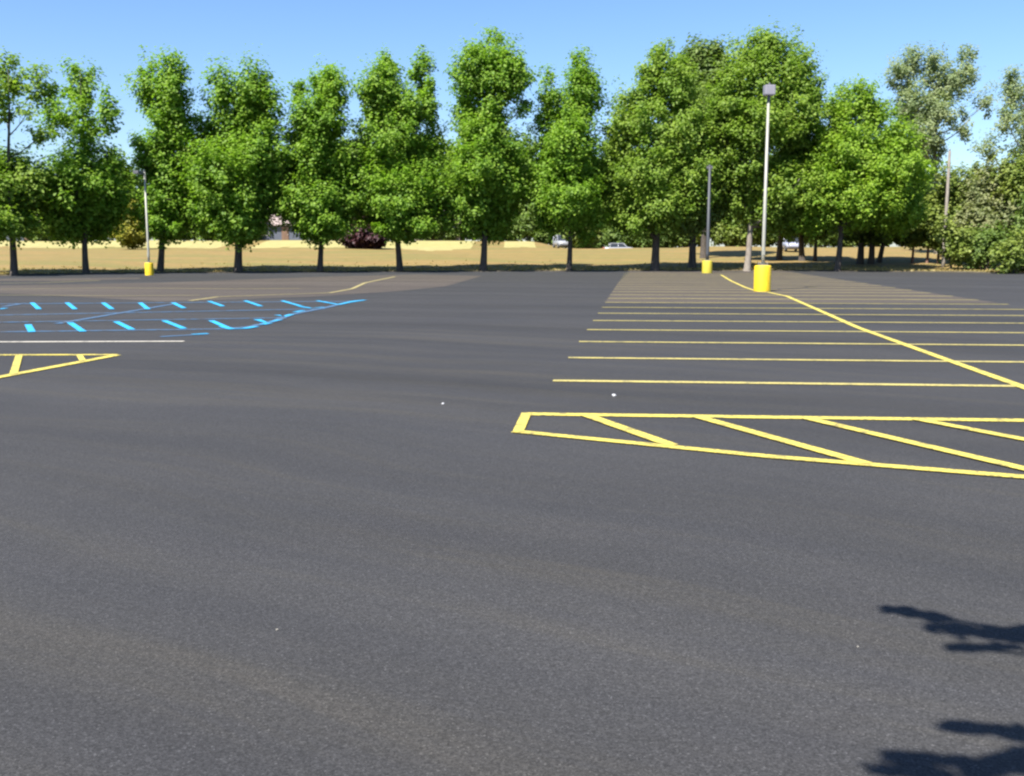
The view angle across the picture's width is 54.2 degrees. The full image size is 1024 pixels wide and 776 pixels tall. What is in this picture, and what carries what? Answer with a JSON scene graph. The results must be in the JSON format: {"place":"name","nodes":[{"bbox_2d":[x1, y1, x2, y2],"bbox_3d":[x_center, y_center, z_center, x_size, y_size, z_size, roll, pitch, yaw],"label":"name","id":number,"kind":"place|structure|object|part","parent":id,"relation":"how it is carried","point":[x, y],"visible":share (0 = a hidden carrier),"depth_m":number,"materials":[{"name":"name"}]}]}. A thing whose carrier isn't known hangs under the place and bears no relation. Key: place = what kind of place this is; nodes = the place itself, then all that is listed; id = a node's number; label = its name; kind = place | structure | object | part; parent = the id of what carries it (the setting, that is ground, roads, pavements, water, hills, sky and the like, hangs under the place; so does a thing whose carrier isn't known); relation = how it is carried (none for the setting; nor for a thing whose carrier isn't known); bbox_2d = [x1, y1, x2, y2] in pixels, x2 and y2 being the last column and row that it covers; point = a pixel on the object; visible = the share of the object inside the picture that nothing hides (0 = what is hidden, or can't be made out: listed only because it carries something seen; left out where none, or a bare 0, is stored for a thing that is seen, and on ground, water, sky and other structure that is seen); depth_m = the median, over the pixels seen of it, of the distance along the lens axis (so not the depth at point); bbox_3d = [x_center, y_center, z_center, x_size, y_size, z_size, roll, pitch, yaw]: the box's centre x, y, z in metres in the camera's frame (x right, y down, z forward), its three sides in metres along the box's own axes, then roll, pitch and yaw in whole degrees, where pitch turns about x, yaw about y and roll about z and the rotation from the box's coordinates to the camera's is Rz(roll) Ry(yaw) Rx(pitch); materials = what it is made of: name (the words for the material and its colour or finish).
{"place":"outdoors","nodes":[
{"label":"outdoors","id":0,"kind":"place"},
{"bbox_2d":[0,240,535,250],"bbox_3d":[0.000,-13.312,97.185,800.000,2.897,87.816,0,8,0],"label":"straw verge","id":1,"kind":"structure","parent":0,"point":[435,245],"depth_m":128.91,"materials":[{"name":"beige plant"}]},
{"bbox_2d":[28,230,58,240],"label":"hedge shrub","id":2,"kind":"object","parent":1,"relation":"on","point":[40,237],"visible":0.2,"depth_m":136.77,"materials":[{"name":"green plant"}]},
{"bbox_2d":[175,226,196,240],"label":"hedge shrub","id":3,"kind":"object","parent":1,"relation":"on","point":[186,237],"visible":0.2,"depth_m":138.31,"materials":[{"name":"green plant"}]},
{"bbox_2d":[182,216,206,240],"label":"hedge shrub","id":4,"kind":"object","parent":1,"relation":"on","point":[195,233],"depth_m":138.35,"materials":[{"name":"green plant"}]},
{"bbox_2d":[423,216,459,240],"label":"hedge shrub","id":5,"kind":"object","parent":1,"relation":"on","point":[435,237],"visible":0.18,"depth_m":137.00,"materials":[{"name":"green plant"}]},
{"bbox_2d":[438,224,467,240],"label":"hedge shrub","id":6,"kind":"object","parent":1,"relation":"on","point":[454,235],"visible":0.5,"depth_m":137.27,"materials":[{"name":"green plant"}]},
{"bbox_2d":[496,224,520,240],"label":"hedge shrub","id":7,"kind":"object","parent":1,"relation":"on","point":[516,237],"visible":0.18,"depth_m":137.99,"materials":[{"name":"green plant"}]},
{"bbox_2d":[513,210,536,240],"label":"hedge shrub","id":8,"kind":"object","parent":1,"relation":"on","point":[525,227],"visible":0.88,"depth_m":137.19,"materials":[{"name":"green plant"}]},
{"bbox_2d":[0,240,1021,273],"bbox_3d":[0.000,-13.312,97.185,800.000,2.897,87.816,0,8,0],"label":"grass field","id":9,"kind":"structure","parent":0,"point":[114,258],"depth_m":95.93,"materials":[{"name":"beige plant"}]},
{"bbox_2d":[108,199,150,249],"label":"yellow tree","id":10,"kind":"object","parent":9,"relation":"on","point":[132,237],"visible":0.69,"depth_m":113.89,"materials":[{"name":"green plant"}]},
{"bbox_2d":[119,44,206,271],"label":"tree","id":11,"kind":"object","parent":9,"relation":"on","point":[162,94],"visible":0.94,"depth_m":69.89,"materials":[{"name":"green plant"}]},
{"bbox_2d":[338,217,388,248],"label":"plum tree","id":12,"kind":"object","parent":9,"relation":"on","point":[360,239],"visible":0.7,"depth_m":116.16,"materials":[{"name":"purple plant"}]},
{"bbox_2d":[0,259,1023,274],"bbox_3d":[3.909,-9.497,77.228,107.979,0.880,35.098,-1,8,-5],"label":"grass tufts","id":13,"kind":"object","parent":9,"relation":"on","point":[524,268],"visible":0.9,"depth_m":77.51,"materials":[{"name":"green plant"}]},
{"bbox_2d":[552,235,567,247],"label":"parked car","id":14,"kind":"object","parent":9,"relation":"on","point":[558,241],"visible":0.68,"depth_m":126.59,"materials":[{"name":"paint"}]},
{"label":"windows","id":15,"kind":"part","parent":14,"relation":"part of","materials":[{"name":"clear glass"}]},
{"bbox_2d":[562,224,603,247],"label":"shrub","id":16,"kind":"object","parent":9,"relation":"on","point":[575,240],"visible":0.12,"depth_m":123.75,"materials":[{"name":"green plant"}]},
{"bbox_2d":[595,230,611,247],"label":"hedge shrub","id":17,"kind":"object","parent":9,"relation":"on","point":[604,241],"visible":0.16,"depth_m":137.42,"materials":[{"name":"green plant"}]},
{"bbox_2d":[603,243,631,247],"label":"parked car","id":18,"kind":"object","parent":9,"relation":"on","point":[616,245],"visible":0.19,"depth_m":130.94,"materials":[{"name":"paint"}]},
{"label":"windows","id":19,"kind":"part","parent":18,"relation":"part of","materials":[{"name":"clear glass"}]},
{"bbox_2d":[635,232,664,247],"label":"hedge shrub","id":20,"kind":"object","parent":9,"relation":"on","point":[646,245],"visible":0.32,"depth_m":137.85,"materials":[{"name":"green plant"}]},
{"bbox_2d":[660,233,689,247],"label":"hedge shrub","id":21,"kind":"object","parent":9,"relation":"on","point":[678,242],"visible":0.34,"depth_m":138.37,"materials":[{"name":"green plant"}]},
{"bbox_2d":[686,231,710,246],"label":"hedge shrub","id":22,"kind":"object","parent":9,"relation":"on","point":[698,241],"visible":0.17,"depth_m":138.09,"materials":[{"name":"green plant"}]},
{"bbox_2d":[668,32,731,257],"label":"dark crown tree","id":23,"kind":"object","parent":9,"relation":"on","point":[705,56],"visible":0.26,"depth_m":95.26,"materials":[{"name":"green plant"}]},
{"bbox_2d":[668,77,737,268],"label":"shaded tree","id":24,"kind":"object","parent":9,"relation":"on","point":[694,229],"visible":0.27,"depth_m":78.00,"materials":[{"name":"green plant"}]},
{"bbox_2d":[710,221,729,245],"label":"hedge shrub","id":25,"kind":"object","parent":9,"relation":"on","point":[716,236],"visible":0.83,"depth_m":138.35,"materials":[{"name":"green plant"}]},
{"bbox_2d":[720,222,739,246],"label":"hedge shrub","id":26,"kind":"object","parent":9,"relation":"on","point":[728,241],"visible":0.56,"depth_m":137.71,"materials":[{"name":"green plant"}]},
{"bbox_2d":[727,220,777,246],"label":"hedge shrub","id":27,"kind":"object","parent":9,"relation":"on","point":[741,240],"visible":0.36,"depth_m":137.14,"materials":[{"name":"green plant"}]},
{"bbox_2d":[733,154,797,260],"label":"shade tree","id":28,"kind":"object","parent":9,"relation":"on","point":[779,254],"visible":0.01,"depth_m":93.76,"materials":[{"name":"green plant"}]},
{"bbox_2d":[771,231,777,245],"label":"hedge shrub","id":29,"kind":"object","parent":9,"relation":"on","point":[775,241],"visible":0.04,"depth_m":137.01,"materials":[{"name":"green plant"}]},
{"bbox_2d":[783,238,798,251],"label":"parked car","id":30,"kind":"object","parent":9,"relation":"on","point":[794,246],"visible":0.42,"depth_m":109.10,"materials":[{"name":"paint"}]},
{"bbox_2d":[775,156,818,260],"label":"shade tree","id":31,"kind":"object","parent":9,"relation":"on","point":[801,257],"depth_m":92.35,"materials":[{"name":"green plant"}]},
{"bbox_2d":[797,228,828,260],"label":"shade tree","id":32,"kind":"object","parent":9,"relation":"on","point":[824,236],"visible":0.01,"depth_m":90.97,"materials":[{"name":"green plant"}]},
{"bbox_2d":[805,233,837,246],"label":"hedge shrub","id":33,"kind":"object","parent":9,"relation":"on","point":[829,241],"visible":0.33,"depth_m":137.02,"materials":[{"name":"green plant"}]},
{"bbox_2d":[829,235,857,246],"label":"hedge shrub","id":34,"kind":"object","parent":9,"relation":"on","point":[848,244],"visible":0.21,"depth_m":137.62,"materials":[{"name":"green plant"}]},
{"bbox_2d":[829,218,881,263],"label":"shade tree","id":35,"kind":"object","parent":9,"relation":"on","point":[861,243],"visible":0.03,"depth_m":84.94,"materials":[{"name":"green plant"}]},
{"bbox_2d":[862,224,891,263],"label":"shade tree","id":36,"kind":"object","parent":9,"relation":"on","point":[871,257],"visible":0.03,"depth_m":84.80,"materials":[{"name":"green plant"}]},
{"bbox_2d":[864,238,892,246],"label":"hedge shrub","id":37,"kind":"object","parent":9,"relation":"on","point":[886,244],"visible":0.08,"depth_m":138.28,"materials":[{"name":"green plant"}]},
{"bbox_2d":[876,160,935,262],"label":"shade tree","id":38,"kind":"object","parent":9,"relation":"on","point":[880,254],"visible":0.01,"depth_m":87.11,"materials":[{"name":"green plant"}]},
{"bbox_2d":[891,196,927,262],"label":"sapling","id":39,"kind":"object","parent":9,"relation":"on","point":[912,240],"visible":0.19,"depth_m":84.42,"materials":[{"name":"green plant"}]},
{"bbox_2d":[915,190,939,262],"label":"sapling","id":40,"kind":"object","parent":9,"relation":"on","point":[929,198],"visible":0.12,"depth_m":83.43,"materials":[{"name":"green plant"}]},
{"bbox_2d":[918,194,957,263],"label":"sapling","id":41,"kind":"object","parent":9,"relation":"on","point":[931,242],"visible":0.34,"depth_m":82.50,"materials":[{"name":"green plant"}]},
{"bbox_2d":[878,39,1000,253],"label":"cottonwood tree","id":42,"kind":"object","parent":9,"relation":"on","point":[932,114],"visible":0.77,"depth_m":99.98,"materials":[{"name":"green plant"}]},
{"bbox_2d":[941,149,950,267],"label":"utility pole","id":43,"kind":"object","parent":9,"relation":"on","point":[946,198],"visible":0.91,"depth_m":78.81,"materials":[{"name":"grey wood"}]},
{"bbox_2d":[926,210,981,268],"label":"bush","id":44,"kind":"object","parent":9,"relation":"on","point":[953,240],"visible":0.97,"depth_m":74.95,"materials":[{"name":"green plant"}]},
{"bbox_2d":[928,158,995,241],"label":"tree","id":45,"kind":"object","parent":9,"relation":"on","point":[956,183],"visible":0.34,"depth_m":80.97,"materials":[{"name":"green plant"}]},
{"bbox_2d":[951,220,1015,269],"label":"bush","id":46,"kind":"object","parent":9,"relation":"on","point":[978,257],"visible":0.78,"depth_m":74.46,"materials":[{"name":"green plant"}]},
{"bbox_2d":[951,158,1021,265],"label":"tree","id":47,"kind":"object","parent":9,"relation":"on","point":[989,211],"visible":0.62,"depth_m":78.07,"materials":[{"name":"green plant"}]},
{"bbox_2d":[965,62,1023,165],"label":"cottonwood tree","id":48,"kind":"object","parent":9,"relation":"on","point":[1013,93],"visible":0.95,"depth_m":100.57,"materials":[{"name":"green plant"}]},
{"bbox_2d":[983,145,1023,230],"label":"tree","id":49,"kind":"object","parent":9,"relation":"on","point":[1012,181],"visible":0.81,"depth_m":77.04,"materials":[{"name":"green plant"}]},
{"bbox_2d":[986,226,1023,273],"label":"bush","id":50,"kind":"object","parent":9,"relation":"on","point":[1009,255],"visible":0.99,"depth_m":68.94,"materials":[{"name":"green plant"}]},
{"bbox_2d":[1003,193,1023,241],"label":"bush","id":51,"kind":"object","parent":9,"relation":"on","point":[1020,225],"visible":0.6,"depth_m":72.03,"materials":[{"name":"green plant"}]},
{"bbox_2d":[0,271,1023,775],"bbox_3d":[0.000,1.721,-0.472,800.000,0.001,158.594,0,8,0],"label":"parking lot","id":52,"kind":"structure","parent":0,"point":[390,547],"depth_m":5.76,"materials":[{"name":"grey asphalt"}]},
{"bbox_2d":[0,278,139,280],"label":"worn asphalt","id":53,"kind":"structure","parent":52,"relation":"on","point":[45,279],"depth_m":55.98,"materials":[{"name":"grey asphalt"}]},
{"bbox_2d":[0,341,182,341],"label":"white stall marking","id":54,"kind":"object","parent":52,"relation":"on","point":[91,341],"visible":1,"depth_m":18.00,"materials":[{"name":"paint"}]},
{"bbox_2d":[133,170,153,274],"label":"lamp post","id":55,"kind":"object","parent":52,"relation":"on","point":[149,269],"visible":0.99,"depth_m":65.06,"materials":[{"name":"grey metal"}]},
{"bbox_2d":[0,301,350,336],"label":"faded blue markings","id":56,"kind":"object","parent":52,"relation":"on","point":[278,318],"visible":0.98,"depth_m":25.11,"materials":[{"name":"paint"}]},
{"bbox_2d":[0,300,362,333],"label":"blue dash markings","id":57,"kind":"object","parent":52,"relation":"on","point":[29,328],"visible":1,"depth_m":23.26,"materials":[{"name":"paint"}]},
{"bbox_2d":[0,274,479,300],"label":"worn asphalt","id":58,"kind":"structure","parent":52,"relation":"on","point":[284,287],"depth_m":44.04,"materials":[{"name":"grey asphalt"}]},
{"bbox_2d":[37,277,391,300],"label":"faded stall markings","id":59,"kind":"object","parent":58,"relation":"on","point":[222,296],"visible":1,"depth_m":39.60,"materials":[{"name":"yellow paint"}]},
{"bbox_2d":[0,354,1023,477],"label":"hatch markings","id":60,"kind":"object","parent":52,"relation":"on","point":[521,424],"visible":1,"depth_m":8.99,"materials":[{"name":"yellow paint"}]},
{"bbox_2d":[606,271,995,302],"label":"worn asphalt","id":61,"kind":"structure","parent":52,"relation":"on","point":[645,286],"depth_m":40.78,"materials":[{"name":"grey asphalt"}]},
{"bbox_2d":[702,165,712,272],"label":"lamp post","id":62,"kind":"object","parent":61,"relation":"on","point":[707,266],"visible":0.94,"depth_m":70.89,"materials":[{"name":"grey metal"}]},
{"bbox_2d":[753,83,775,291],"bbox_3d":[10.021,-7.871,39.535,0.670,8.105,0.670,-1,8,-4],"label":"lamp post","id":63,"kind":"object","parent":61,"relation":"on","point":[762,276],"visible":0.99,"depth_m":39.66,"materials":[{"name":"metal"}]},
{"bbox_2d":[553,278,1023,386],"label":"stall markings","id":64,"kind":"object","parent":61,"relation":"on","point":[793,343],"visible":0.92,"depth_m":17.62,"materials":[{"name":"yellow paint"}]},
{"bbox_2d":[721,275,1023,388],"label":"spine marking","id":65,"kind":"object","parent":61,"relation":"on","point":[1008,381],"visible":1,"depth_m":16.68,"materials":[{"name":"yellow paint"}]},
{"bbox_2d":[0,270,1023,275],"bbox_3d":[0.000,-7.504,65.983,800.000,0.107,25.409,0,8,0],"label":"soil strip","id":66,"kind":"object","parent":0,"point":[484,271],"visible":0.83,"depth_m":74.89,"materials":[{"name":"brown soil"}]},
{"bbox_2d":[0,46,67,275],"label":"tree","id":67,"kind":"object","parent":66,"relation":"on","point":[20,180],"visible":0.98,"depth_m":63.47,"materials":[{"name":"green plant"}]},
{"bbox_2d":[24,49,143,272],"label":"tree","id":68,"kind":"object","parent":66,"relation":"on","point":[88,204],"visible":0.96,"depth_m":67.37,"materials":[{"name":"green plant"}]},
{"bbox_2d":[167,43,295,272],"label":"tree","id":69,"kind":"object","parent":66,"relation":"on","point":[235,169],"visible":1,"depth_m":69.87,"materials":[{"name":"green plant"}]},
{"bbox_2d":[269,53,370,271],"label":"tree","id":70,"kind":"object","parent":66,"relation":"on","point":[317,204],"visible":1,"depth_m":71.35,"materials":[{"name":"green plant"}]},
{"bbox_2d":[343,42,471,270],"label":"tree","id":71,"kind":"object","parent":66,"relation":"on","point":[404,184],"visible":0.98,"depth_m":72.78,"materials":[{"name":"green plant"}]},
{"bbox_2d":[435,23,544,270],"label":"tree","id":72,"kind":"object","parent":66,"relation":"on","point":[488,165],"visible":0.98,"depth_m":73.71,"materials":[{"name":"green plant"}]},
{"bbox_2d":[521,43,617,270],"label":"tree","id":73,"kind":"object","parent":66,"relation":"on","point":[565,172],"visible":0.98,"depth_m":74.79,"materials":[{"name":"green plant"}]},
{"bbox_2d":[590,37,731,270],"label":"tree","id":74,"kind":"object","parent":66,"relation":"on","point":[661,170],"visible":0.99,"depth_m":75.08,"materials":[{"name":"green plant"}]},
{"bbox_2d":[699,15,844,270],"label":"tree","id":75,"kind":"object","parent":66,"relation":"on","point":[757,66],"visible":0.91,"depth_m":75.11,"materials":[{"name":"green plant"}]},
{"bbox_2d":[782,73,949,271],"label":"tree","id":76,"kind":"object","parent":66,"relation":"on","point":[874,169],"visible":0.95,"depth_m":74.15,"materials":[{"name":"green plant"}]},
{"bbox_2d":[0,0,1023,272],"label":"sky","id":77,"kind":"structure","parent":0,"point":[858,36],"materials":[{"name":"blue"}]},
{"bbox_3d":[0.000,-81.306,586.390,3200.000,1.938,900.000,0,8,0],"label":"far ground","id":78,"kind":"structure","parent":0,"visible":0},
{"bbox_2d":[6,236,62,240],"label":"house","id":79,"kind":"structure","parent":78,"relation":"on","point":[31,240],"depth_m":137.70,"materials":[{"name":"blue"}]},
{"bbox_2d":[103,143,140,239],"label":"background tree","id":80,"kind":"object","parent":78,"relation":"on","point":[132,175],"visible":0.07,"depth_m":139.62,"materials":[{"name":"green plant"}]},
{"bbox_2d":[135,178,149,195],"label":"background tree","id":81,"kind":"object","parent":78,"relation":"on","point":[140,185],"visible":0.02,"depth_m":156.74,"materials":[{"name":"green plant"}]},
{"bbox_2d":[176,132,205,240],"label":"background tree","id":82,"kind":"object","parent":78,"relation":"on","point":[190,161],"visible":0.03,"depth_m":149.42,"materials":[{"name":"green plant"}]},
{"bbox_2d":[259,213,307,239],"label":"house","id":83,"kind":"structure","parent":78,"relation":"on","point":[280,234],"depth_m":137.08,"materials":[{"name":"white"}]},
{"bbox_2d":[281,227,288,239],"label":"door","id":84,"kind":"structure","parent":83,"relation":"in","point":[285,235],"depth_m":137.02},
{"bbox_2d":[339,122,364,212],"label":"background tree","id":85,"kind":"object","parent":78,"relation":"on","point":[352,147],"visible":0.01,"depth_m":154.91,"materials":[{"name":"green plant"}]},
{"bbox_2d":[415,223,461,240],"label":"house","id":86,"kind":"structure","parent":78,"relation":"on","point":[457,239],"depth_m":137.68,"materials":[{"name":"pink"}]},
{"bbox_2d":[433,135,454,178],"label":"background tree","id":87,"kind":"object","parent":78,"relation":"on","point":[446,145],"visible":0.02,"depth_m":155.39,"materials":[{"name":"green plant"}]},
{"bbox_2d":[441,137,466,240],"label":"background tree","id":88,"kind":"object","parent":78,"relation":"on","point":[452,150],"visible":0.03,"depth_m":149.83,"materials":[{"name":"green plant"}]},
{"bbox_2d":[503,125,522,240],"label":"background tree","id":89,"kind":"object","parent":78,"relation":"on","point":[510,132],"visible":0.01,"depth_m":149.24,"materials":[{"name":"green plant"}]},
{"bbox_2d":[513,131,540,241],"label":"background tree","id":90,"kind":"object","parent":78,"relation":"on","point":[531,147],"visible":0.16,"depth_m":143.97,"materials":[{"name":"green plant"}]},
{"bbox_2d":[517,145,565,241],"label":"background tree","id":91,"kind":"object","parent":78,"relation":"on","point":[536,230],"visible":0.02,"depth_m":144.19,"materials":[{"name":"green plant"}]},
{"bbox_2d":[531,228,555,243],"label":"hedge shrub","id":92,"kind":"object","parent":78,"relation":"on","point":[539,237],"visible":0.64,"depth_m":142.31,"materials":[{"name":"green plant"}]},
{"bbox_2d":[548,229,565,247],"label":"hedge shrub","id":93,"kind":"object","parent":78,"relation":"on","point":[551,242],"visible":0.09,"depth_m":142.59,"materials":[{"name":"green plant"}]},
{"bbox_2d":[589,151,608,232],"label":"background tree","id":94,"kind":"object","parent":78,"relation":"on","point":[600,210],"visible":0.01,"depth_m":147.56,"materials":[{"name":"green plant"}]},
{"bbox_2d":[596,120,625,245],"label":"background tree","id":95,"kind":"object","parent":78,"relation":"on","point":[600,175],"visible":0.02,"depth_m":149.19,"materials":[{"name":"green plant"}]},
{"bbox_2d":[602,225,631,246],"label":"hedge shrub","id":96,"kind":"object","parent":78,"relation":"on","point":[615,240],"visible":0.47,"depth_m":142.35,"materials":[{"name":"green plant"}]},
{"bbox_2d":[624,235,641,247],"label":"hedge shrub","id":97,"kind":"object","parent":78,"relation":"on","point":[634,244],"visible":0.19,"depth_m":141.09,"materials":[{"name":"green plant"}]},
{"bbox_2d":[720,186,737,229],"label":"background tree","id":98,"kind":"object","parent":78,"relation":"on","point":[727,220],"visible":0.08,"depth_m":138.64,"materials":[{"name":"green plant"}]}
]}

